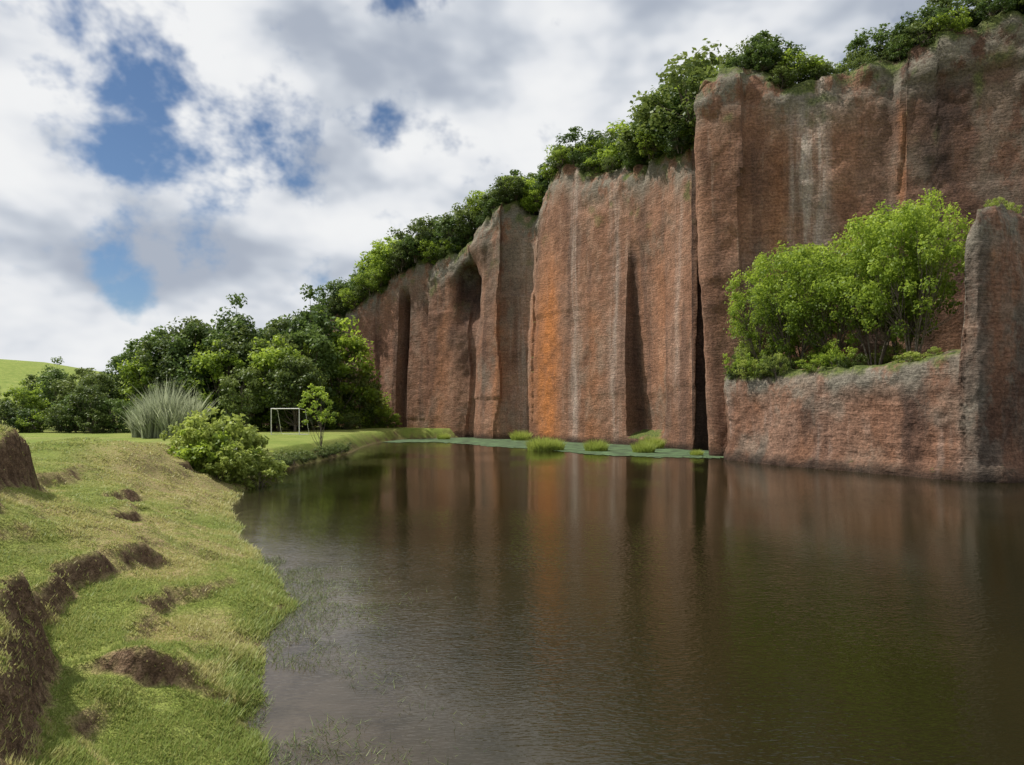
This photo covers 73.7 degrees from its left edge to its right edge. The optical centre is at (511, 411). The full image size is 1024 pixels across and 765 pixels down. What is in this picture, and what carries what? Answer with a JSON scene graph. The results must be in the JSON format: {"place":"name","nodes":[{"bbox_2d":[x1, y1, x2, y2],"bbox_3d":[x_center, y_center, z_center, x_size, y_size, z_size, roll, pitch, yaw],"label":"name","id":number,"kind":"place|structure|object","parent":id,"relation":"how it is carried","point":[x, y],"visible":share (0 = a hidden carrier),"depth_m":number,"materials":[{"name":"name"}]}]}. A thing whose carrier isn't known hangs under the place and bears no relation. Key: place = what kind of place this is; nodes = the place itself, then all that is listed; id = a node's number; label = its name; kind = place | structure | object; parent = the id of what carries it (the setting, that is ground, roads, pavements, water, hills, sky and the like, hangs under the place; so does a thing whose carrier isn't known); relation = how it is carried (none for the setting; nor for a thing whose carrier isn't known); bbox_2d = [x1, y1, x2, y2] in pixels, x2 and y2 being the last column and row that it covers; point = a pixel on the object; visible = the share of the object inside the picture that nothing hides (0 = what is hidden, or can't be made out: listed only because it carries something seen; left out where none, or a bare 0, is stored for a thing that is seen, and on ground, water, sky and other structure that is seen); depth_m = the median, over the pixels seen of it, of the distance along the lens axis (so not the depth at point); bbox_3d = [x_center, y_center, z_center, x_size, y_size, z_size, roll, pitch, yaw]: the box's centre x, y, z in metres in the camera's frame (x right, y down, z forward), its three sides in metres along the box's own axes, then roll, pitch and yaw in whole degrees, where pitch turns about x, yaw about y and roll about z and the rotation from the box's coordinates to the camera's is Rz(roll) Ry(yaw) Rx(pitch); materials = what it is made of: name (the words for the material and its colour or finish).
{"place":"outdoors","nodes":[
{"label":"outdoors","id":0,"kind":"place"},
{"bbox_2d":[0,211,535,764],"bbox_3d":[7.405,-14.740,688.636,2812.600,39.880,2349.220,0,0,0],"label":"ground","id":1,"kind":"structure","parent":0,"point":[152,675],"depth_m":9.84,"materials":[{"name":"green plant"}]},
{"bbox_2d":[0,399,32,432],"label":"shrub","id":2,"kind":"object","parent":1,"relation":"on","point":[7,408],"visible":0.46,"depth_m":67.26,"materials":[{"name":"green plant"}]},
{"bbox_2d":[5,407,42,432],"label":"shrub","id":3,"kind":"object","parent":1,"relation":"on","point":[21,414],"visible":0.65,"depth_m":66.58,"materials":[{"name":"green plant"}]},
{"bbox_2d":[0,380,51,427],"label":"broadleaf tree","id":4,"kind":"object","parent":1,"relation":"on","point":[18,394],"visible":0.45,"depth_m":69.58,"materials":[{"name":"green plant"}]},
{"bbox_2d":[14,409,52,432],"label":"shrub","id":5,"kind":"object","parent":1,"relation":"on","point":[29,424],"visible":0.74,"depth_m":66.53,"materials":[{"name":"green plant"}]},
{"bbox_2d":[29,356,75,427],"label":"broadleaf tree","id":6,"kind":"object","parent":1,"relation":"on","point":[56,374],"visible":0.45,"depth_m":76.63,"materials":[{"name":"green plant"}]},
{"bbox_2d":[39,404,81,432],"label":"shrub","id":7,"kind":"object","parent":1,"relation":"on","point":[52,414],"visible":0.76,"depth_m":66.91,"materials":[{"name":"green plant"}]},
{"bbox_2d":[50,393,106,432],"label":"shrub","id":8,"kind":"object","parent":1,"relation":"on","point":[63,402],"visible":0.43,"depth_m":67.51,"materials":[{"name":"green plant"}]},
{"bbox_2d":[49,367,112,428],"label":"broadleaf tree","id":9,"kind":"object","parent":1,"relation":"on","point":[67,386],"visible":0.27,"depth_m":74.56,"materials":[{"name":"green plant"}]},
{"bbox_2d":[67,383,108,432],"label":"broadleaf tree","id":10,"kind":"object","parent":1,"relation":"on","point":[76,400],"visible":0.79,"depth_m":67.14,"materials":[{"name":"green plant"}]},
{"bbox_2d":[73,407,115,432],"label":"shrub","id":11,"kind":"object","parent":1,"relation":"on","point":[95,428],"visible":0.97,"depth_m":66.42,"materials":[{"name":"green plant"}]},
{"bbox_2d":[69,371,120,416],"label":"broadleaf tree","id":12,"kind":"object","parent":1,"relation":"on","point":[103,382],"visible":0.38,"depth_m":71.75,"materials":[{"name":"green plant"}]},
{"bbox_2d":[92,398,135,432],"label":"shrub","id":13,"kind":"object","parent":1,"relation":"on","point":[116,427],"visible":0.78,"depth_m":67.59,"materials":[{"name":"green plant"}]},
{"bbox_2d":[93,347,150,418],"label":"broadleaf tree","id":14,"kind":"object","parent":1,"relation":"on","point":[118,358],"visible":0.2,"depth_m":76.22,"materials":[{"name":"green plant"}]},
{"bbox_2d":[109,350,167,410],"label":"broadleaf tree","id":15,"kind":"object","parent":1,"relation":"on","point":[128,370],"visible":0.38,"depth_m":73.33,"materials":[{"name":"green plant"}]},
{"bbox_2d":[121,395,169,437],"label":"giant reed clump","id":16,"kind":"object","parent":1,"relation":"on","point":[145,424],"visible":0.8,"depth_m":53.80,"materials":[{"name":"green plant"}]},
{"bbox_2d":[118,325,180,397],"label":"broadleaf tree","id":17,"kind":"object","parent":1,"relation":"on","point":[150,338],"visible":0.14,"depth_m":78.24,"materials":[{"name":"green plant"}]},
{"bbox_2d":[125,376,194,437],"bbox_3d":[-27.869,-0.590,54.731,5.758,5.370,5.526,0,0,-21],"label":"giant reed clump","id":18,"kind":"object","parent":1,"relation":"on","point":[165,398],"visible":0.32,"depth_m":54.22,"materials":[{"name":"green plant"}]},
{"bbox_2d":[133,340,190,404],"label":"broadleaf tree","id":19,"kind":"object","parent":1,"relation":"on","point":[144,357],"visible":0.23,"depth_m":73.73,"materials":[{"name":"green plant"}]},
{"bbox_2d":[147,394,197,438],"bbox_3d":[-26.835,0.164,54.097,3.979,3.867,4.146,0,0,17],"label":"giant reed clump","id":20,"kind":"object","parent":1,"relation":"on","point":[164,421],"visible":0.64,"depth_m":53.62,"materials":[{"name":"green plant"}]},
{"bbox_2d":[150,364,205,410],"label":"broadleaf tree","id":21,"kind":"object","parent":1,"relation":"on","point":[170,372],"visible":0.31,"depth_m":72.83,"materials":[{"name":"green plant"}]},
{"bbox_2d":[167,428,212,474],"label":"waterside bush","id":22,"kind":"object","parent":1,"relation":"on","point":[197,447],"visible":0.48,"depth_m":27.27,"materials":[{"name":"green plant"}]},
{"bbox_2d":[155,322,230,424],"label":"broadleaf tree","id":23,"kind":"object","parent":1,"relation":"on","point":[179,352],"visible":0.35,"depth_m":74.65,"materials":[{"name":"green plant"}]},
{"bbox_2d":[153,316,232,394],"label":"broadleaf tree","id":24,"kind":"object","parent":1,"relation":"on","point":[183,330],"visible":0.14,"depth_m":76.77,"materials":[{"name":"green plant"}]},
{"bbox_2d":[170,389,216,428],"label":"giant reed clump","id":25,"kind":"object","parent":1,"relation":"on","point":[196,406],"visible":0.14,"depth_m":55.65,"materials":[{"name":"green plant"}]},
{"bbox_2d":[169,412,222,468],"bbox_3d":[-13.103,1.284,28.287,2.766,2.590,2.003,0,0,40],"label":"waterside bush","id":26,"kind":"object","parent":1,"relation":"on","point":[188,439],"visible":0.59,"depth_m":27.81,"materials":[{"name":"green plant"}]},
{"bbox_2d":[173,430,264,478],"bbox_3d":[-11.993,1.922,28.056,1.916,2.582,3.600,0,0,25],"label":"waterside bush","id":27,"kind":"object","parent":1,"relation":"on","point":[211,457],"visible":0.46,"depth_m":27.60,"materials":[{"name":"green plant"}]},
{"bbox_2d":[181,339,261,423],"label":"broadleaf tree","id":28,"kind":"object","parent":1,"relation":"on","point":[212,358],"visible":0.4,"depth_m":72.87,"materials":[{"name":"green plant"}]},
{"bbox_2d":[193,445,250,483],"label":"waterside bush","id":29,"kind":"object","parent":1,"relation":"on","point":[237,463],"visible":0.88,"depth_m":27.40,"materials":[{"name":"green plant"}]},
{"bbox_2d":[177,406,269,456],"bbox_3d":[-12.817,1.329,30.124,3.959,3.220,2.054,0,0,-43],"label":"waterside bush","id":30,"kind":"object","parent":1,"relation":"on","point":[223,416],"visible":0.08,"depth_m":30.08,"materials":[{"name":"green plant"}]},
{"bbox_2d":[193,335,262,420],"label":"broadleaf tree","id":31,"kind":"object","parent":1,"relation":"on","point":[227,341],"visible":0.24,"depth_m":74.73,"materials":[{"name":"green plant"}]},
{"bbox_2d":[200,442,261,483],"bbox_3d":[-11.656,2.258,28.427,2.365,2.029,1.223,0,0,-35],"label":"waterside bush","id":32,"kind":"object","parent":1,"relation":"on","point":[248,459],"visible":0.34,"depth_m":28.57,"materials":[{"name":"green plant"}]},
{"bbox_2d":[195,413,268,458],"bbox_3d":[-12.269,1.538,29.538,2.876,3.010,2.897,0,0,10],"label":"waterside bush","id":33,"kind":"object","parent":1,"relation":"on","point":[250,439],"visible":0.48,"depth_m":29.43,"materials":[{"name":"green plant"}]},
{"bbox_2d":[208,293,270,368],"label":"broadleaf tree","id":34,"kind":"object","parent":1,"relation":"on","point":[238,319],"visible":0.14,"depth_m":80.24,"materials":[{"name":"green plant"}]},
{"bbox_2d":[216,366,268,426],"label":"broadleaf tree","id":35,"kind":"object","parent":1,"relation":"on","point":[231,405],"visible":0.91,"depth_m":71.07,"materials":[{"name":"green plant"}]},
{"bbox_2d":[215,319,302,429],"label":"broadleaf tree","id":36,"kind":"object","parent":1,"relation":"on","point":[275,325],"visible":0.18,"depth_m":77.45,"materials":[{"name":"green plant"}]},
{"bbox_2d":[229,450,289,488],"bbox_3d":[-10.875,2.617,29.169,3.147,1.977,2.285,0,0,-61],"label":"waterside bush","id":37,"kind":"object","parent":1,"relation":"on","point":[268,468],"visible":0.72,"depth_m":29.23,"materials":[{"name":"green plant"}]},
{"bbox_2d":[245,333,310,430],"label":"broadleaf tree","id":38,"kind":"object","parent":1,"relation":"on","point":[283,345],"visible":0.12,"depth_m":75.64,"materials":[{"name":"green plant"}]},
{"bbox_2d":[235,335,324,430],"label":"broadleaf tree","id":39,"kind":"object","parent":1,"relation":"on","point":[260,359],"visible":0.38,"depth_m":73.62,"materials":[{"name":"green plant"}]},
{"bbox_2d":[261,355,328,430],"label":"broadleaf tree","id":40,"kind":"object","parent":1,"relation":"on","point":[287,376],"visible":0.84,"depth_m":71.60,"materials":[{"name":"green plant"}]},
{"bbox_2d":[262,324,349,429],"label":"broadleaf tree","id":41,"kind":"object","parent":1,"relation":"on","point":[309,336],"visible":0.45,"depth_m":78.75,"materials":[{"name":"green plant"}]},
{"bbox_2d":[297,383,337,446],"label":"young tree","id":42,"kind":"object","parent":1,"relation":"on","point":[322,419],"visible":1,"depth_m":46.62,"materials":[{"name":"green plant"}]},
{"bbox_2d":[270,284,365,402],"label":"broadleaf tree","id":43,"kind":"object","parent":1,"relation":"on","point":[321,321],"visible":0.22,"depth_m":84.14,"materials":[{"name":"green plant"}]},
{"bbox_2d":[299,315,382,428],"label":"broadleaf tree","id":44,"kind":"object","parent":1,"relation":"on","point":[343,342],"visible":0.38,"depth_m":82.44,"materials":[{"name":"green plant"}]},
{"bbox_2d":[342,368,383,427],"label":"broadleaf tree","id":45,"kind":"object","parent":1,"relation":"on","point":[366,404],"visible":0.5,"depth_m":85.05,"materials":[{"name":"green plant"}]},
{"bbox_2d":[355,399,391,427],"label":"shrub","id":46,"kind":"object","parent":1,"relation":"on","point":[379,413],"visible":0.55,"depth_m":85.81,"materials":[{"name":"green plant"}]},
{"bbox_2d":[723,204,1023,482],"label":"rock ledge","id":47,"kind":"object","parent":1,"relation":"on","point":[955,414],"visible":0.77,"depth_m":33.13,"materials":[{"name":"brown stone"}]},
{"bbox_2d":[722,252,818,360],"bbox_3d":[16.893,-6.216,44.621,5.963,8.204,5.637,0,0,13],"label":"multi stem tree","id":48,"kind":"object","parent":47,"relation":"on","point":[745,333],"visible":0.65,"depth_m":44.37,"materials":[{"name":"green plant"}]},
{"bbox_2d":[741,240,845,368],"bbox_3d":[17.999,-6.579,43.096,7.231,9.050,5.299,0,0,-31],"label":"multi stem tree","id":49,"kind":"object","parent":47,"relation":"on","point":[788,332],"visible":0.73,"depth_m":42.24,"materials":[{"name":"green plant"}]},
{"bbox_2d":[758,242,852,362],"bbox_3d":[19.330,-6.838,45.752,7.075,8.888,7.484,0,0,-30],"label":"multi stem tree","id":50,"kind":"object","parent":47,"relation":"on","point":[812,251],"visible":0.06,"depth_m":44.46,"materials":[{"name":"green plant"}]},
{"bbox_2d":[795,354,829,371],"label":"shrub","id":51,"kind":"object","parent":47,"relation":"on","point":[814,367],"visible":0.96,"depth_m":39.76,"materials":[{"name":"green plant"}]},
{"bbox_2d":[770,231,893,362],"bbox_3d":[19.349,-6.462,41.545,6.722,8.735,7.092,0,0,-30],"label":"multi stem tree","id":52,"kind":"object","parent":47,"relation":"on","point":[844,330],"visible":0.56,"depth_m":40.85,"materials":[{"name":"green plant"}]},
{"bbox_2d":[818,338,858,367],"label":"shrub","id":53,"kind":"object","parent":47,"relation":"on","point":[831,354],"visible":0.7,"depth_m":39.38,"materials":[{"name":"green plant"}]},
{"bbox_2d":[820,209,933,365],"bbox_3d":[20.463,-6.808,39.106,6.420,9.344,6.791,0,0,-7],"label":"multi stem tree","id":54,"kind":"object","parent":47,"relation":"on","point":[856,322],"visible":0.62,"depth_m":37.94,"materials":[{"name":"green plant"}]},
{"bbox_2d":[828,197,965,357],"bbox_3d":[22.310,-7.247,39.453,7.431,10.045,7.043,0,0,-37],"label":"multi stem tree","id":55,"kind":"object","parent":47,"relation":"on","point":[909,247],"visible":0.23,"depth_m":37.67,"materials":[{"name":"green plant"}]},
{"bbox_2d":[851,187,974,359],"bbox_3d":[21.568,-7.161,36.487,5.081,9.966,6.933,0,0,-18],"label":"multi stem tree","id":56,"kind":"object","parent":47,"relation":"on","point":[915,224],"visible":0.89,"depth_m":36.01,"materials":[{"name":"green plant"}]},
{"bbox_2d":[0,0,992,373],"label":"sky","id":57,"kind":"structure","parent":0,"point":[161,161],"materials":[{"name":"white"}]},
{"bbox_2d":[230,442,1023,764],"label":"water","id":58,"kind":"structure","parent":0,"point":[606,610],"depth_m":10.95,"materials":[{"name":"brown liquid"}]},
{"bbox_2d":[236,556,532,764],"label":"water grass","id":59,"kind":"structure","parent":58,"relation":"on","point":[293,657],"depth_m":9.38,"materials":[{"name":"green plant"}]},
{"bbox_2d":[521,435,556,450],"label":"sedge tuft","id":60,"kind":"object","parent":58,"relation":"on","point":[538,444],"visible":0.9,"depth_m":56.28,"materials":[{"name":"green plant"}]},
{"bbox_2d":[386,437,723,457],"bbox_3d":[0.403,3.176,69.689,17.961,0.027,52.195,0,0,-44],"label":"floating algae","id":61,"kind":"object","parent":58,"relation":"on","point":[615,449],"visible":0.57,"depth_m":61.13,"materials":[{"name":"green plant"}]},
{"bbox_2d":[582,439,609,450],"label":"sedge tuft","id":62,"kind":"object","parent":58,"relation":"on","point":[598,445],"visible":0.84,"depth_m":55.49,"materials":[{"name":"green plant"}]},
{"bbox_2d":[247,10,1023,455],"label":"cliff","id":63,"kind":"structure","parent":0,"point":[583,306],"depth_m":58.72,"materials":[{"name":"brown stone"}]},
{"bbox_2d":[313,277,360,314],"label":"cliff top tree","id":64,"kind":"object","parent":63,"relation":"on","point":[337,286],"visible":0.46,"depth_m":97.36,"materials":[{"name":"green plant"}]},
{"bbox_2d":[339,288,362,310],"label":"cliff top tree","id":65,"kind":"object","parent":63,"relation":"on","point":[347,300],"visible":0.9,"depth_m":94.73,"materials":[{"name":"green plant"}]},
{"bbox_2d":[351,269,388,295],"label":"cliff top tree","id":66,"kind":"object","parent":63,"relation":"on","point":[358,280],"visible":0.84,"depth_m":93.65,"materials":[{"name":"green plant"}]},
{"bbox_2d":[364,233,414,274],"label":"cliff top tree","id":67,"kind":"object","parent":63,"relation":"on","point":[380,248],"visible":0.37,"depth_m":92.76,"materials":[{"name":"green plant"}]},
{"bbox_2d":[396,234,428,262],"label":"cliff top tree","id":68,"kind":"object","parent":63,"relation":"on","point":[414,251],"visible":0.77,"depth_m":89.82,"materials":[{"name":"green plant"}]},
{"bbox_2d":[386,213,446,258],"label":"cliff top tree","id":69,"kind":"object","parent":63,"relation":"on","point":[420,225],"visible":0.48,"depth_m":90.51,"materials":[{"name":"green plant"}]},
{"bbox_2d":[417,239,447,264],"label":"cliff top tree","id":70,"kind":"object","parent":63,"relation":"on","point":[424,253],"visible":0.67,"depth_m":88.63,"materials":[{"name":"green plant"}]},
{"bbox_2d":[429,212,468,250],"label":"cliff top tree","id":71,"kind":"object","parent":63,"relation":"on","point":[439,235],"visible":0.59,"depth_m":87.94,"materials":[{"name":"green plant"}]},
{"bbox_2d":[437,208,478,247],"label":"cliff top tree","id":72,"kind":"object","parent":63,"relation":"on","point":[466,232],"visible":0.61,"depth_m":86.93,"materials":[{"name":"green plant"}]},
{"bbox_2d":[450,196,481,237],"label":"cliff top tree","id":73,"kind":"object","parent":63,"relation":"on","point":[467,206],"visible":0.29,"depth_m":86.68,"materials":[{"name":"green plant"}]},
{"bbox_2d":[489,175,530,202],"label":"cliff top tree","id":74,"kind":"object","parent":63,"relation":"on","point":[514,193],"visible":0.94,"depth_m":80.32,"materials":[{"name":"green plant"}]},
{"bbox_2d":[552,126,612,163],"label":"cliff top tree","id":75,"kind":"object","parent":63,"relation":"on","point":[572,136],"visible":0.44,"depth_m":73.76,"materials":[{"name":"green plant"}]},
{"bbox_2d":[573,136,609,164],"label":"cliff top tree","id":76,"kind":"object","parent":63,"relation":"on","point":[599,144],"visible":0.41,"depth_m":72.58,"materials":[{"name":"green plant"}]},
{"bbox_2d":[597,118,645,168],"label":"cliff top tree","id":77,"kind":"object","parent":63,"relation":"on","point":[614,149],"visible":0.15,"depth_m":68.20,"materials":[{"name":"green plant"}]},
{"bbox_2d":[634,130,662,160],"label":"cliff top tree","id":78,"kind":"object","parent":63,"relation":"on","point":[648,151],"visible":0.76,"depth_m":62.14,"materials":[{"name":"green plant"}]},
{"bbox_2d":[616,95,690,161],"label":"cliff top tree","id":79,"kind":"object","parent":63,"relation":"on","point":[625,135],"visible":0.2,"depth_m":63.19,"materials":[{"name":"green plant"}]},
{"bbox_2d":[629,80,700,157],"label":"cliff top tree","id":80,"kind":"object","parent":63,"relation":"on","point":[676,101],"visible":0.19,"depth_m":60.94,"materials":[{"name":"green plant"}]},
{"bbox_2d":[648,91,694,150],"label":"cliff top tree","id":81,"kind":"object","parent":63,"relation":"on","point":[662,133],"visible":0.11,"depth_m":59.33,"materials":[{"name":"green plant"}]},
{"bbox_2d":[663,122,692,153],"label":"cliff top tree","id":82,"kind":"object","parent":63,"relation":"on","point":[673,141],"visible":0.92,"depth_m":57.46,"materials":[{"name":"green plant"}]},
{"bbox_2d":[629,38,750,152],"bbox_3d":[16.463,-26.117,58.094,11.195,8.985,11.773,0,0,-19],"label":"cliff top tree","id":83,"kind":"object","parent":63,"relation":"on","point":[699,73],"visible":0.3,"depth_m":56.56,"materials":[{"name":"green plant"}]},
{"bbox_2d":[725,53,757,69],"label":"cliff top tree","id":84,"kind":"object","parent":63,"relation":"on","point":[737,59],"visible":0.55,"depth_m":50.20,"materials":[{"name":"green plant"}]},
{"bbox_2d":[722,33,791,68],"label":"cliff top tree","id":85,"kind":"object","parent":63,"relation":"on","point":[742,42],"visible":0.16,"depth_m":51.69,"materials":[{"name":"green plant"}]},
{"bbox_2d":[744,38,794,73],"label":"cliff top tree","id":86,"kind":"object","parent":63,"relation":"on","point":[764,58],"visible":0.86,"depth_m":49.60,"materials":[{"name":"green plant"}]},
{"bbox_2d":[739,29,805,76],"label":"cliff top tree","id":87,"kind":"object","parent":63,"relation":"on","point":[764,34],"visible":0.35,"depth_m":50.20,"materials":[{"name":"green plant"}]},
{"bbox_2d":[766,65,800,89],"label":"cliff top tree","id":88,"kind":"object","parent":63,"relation":"on","point":[779,69],"visible":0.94,"depth_m":48.80,"materials":[{"name":"green plant"}]},
{"bbox_2d":[764,48,826,87],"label":"cliff top tree","id":89,"kind":"object","parent":63,"relation":"on","point":[798,57],"visible":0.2,"depth_m":49.12,"materials":[{"name":"green plant"}]},
{"bbox_2d":[779,54,821,85],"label":"cliff top tree","id":90,"kind":"object","parent":63,"relation":"on","point":[803,74],"visible":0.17,"depth_m":49.49,"materials":[{"name":"green plant"}]},
{"bbox_2d":[805,61,841,80],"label":"cliff top tree","id":91,"kind":"object","parent":63,"relation":"on","point":[826,70],"visible":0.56,"depth_m":48.63,"materials":[{"name":"green plant"}]},
{"bbox_2d":[838,47,873,71],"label":"cliff top tree","id":92,"kind":"object","parent":63,"relation":"on","point":[854,56],"visible":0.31,"depth_m":48.89,"materials":[{"name":"green plant"}]},
{"bbox_2d":[840,23,910,69],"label":"cliff top tree","id":93,"kind":"object","parent":63,"relation":"on","point":[859,41],"visible":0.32,"depth_m":49.11,"materials":[{"name":"green plant"}]},
{"bbox_2d":[870,29,927,60],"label":"cliff top tree","id":94,"kind":"object","parent":63,"relation":"on","point":[880,45],"visible":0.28,"depth_m":47.82,"materials":[{"name":"green plant"}]},
{"bbox_2d":[885,33,913,61],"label":"cliff top tree","id":95,"kind":"object","parent":63,"relation":"on","point":[896,47],"visible":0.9,"depth_m":47.01,"materials":[{"name":"green plant"}]},
{"bbox_2d":[898,16,952,48],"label":"cliff top tree","id":96,"kind":"object","parent":63,"relation":"on","point":[916,28],"visible":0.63,"depth_m":46.19,"materials":[{"name":"green plant"}]},
{"bbox_2d":[889,5,964,54],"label":"cliff top tree","id":97,"kind":"object","parent":63,"relation":"on","point":[910,19],"visible":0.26,"depth_m":46.85,"materials":[{"name":"green plant"}]},
{"bbox_2d":[926,5,972,33],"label":"cliff top tree","id":98,"kind":"object","parent":63,"relation":"on","point":[960,25],"visible":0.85,"depth_m":45.04,"materials":[{"name":"green plant"}]},
{"bbox_2d":[914,0,990,39],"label":"cliff top tree","id":99,"kind":"object","parent":63,"relation":"on","point":[942,3],"visible":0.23,"depth_m":46.41,"materials":[{"name":"green plant"}]},
{"bbox_2d":[975,0,1018,22],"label":"cliff top tree","id":100,"kind":"object","parent":63,"relation":"on","point":[1005,3],"visible":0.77,"depth_m":44.19,"materials":[{"name":"green plant"}]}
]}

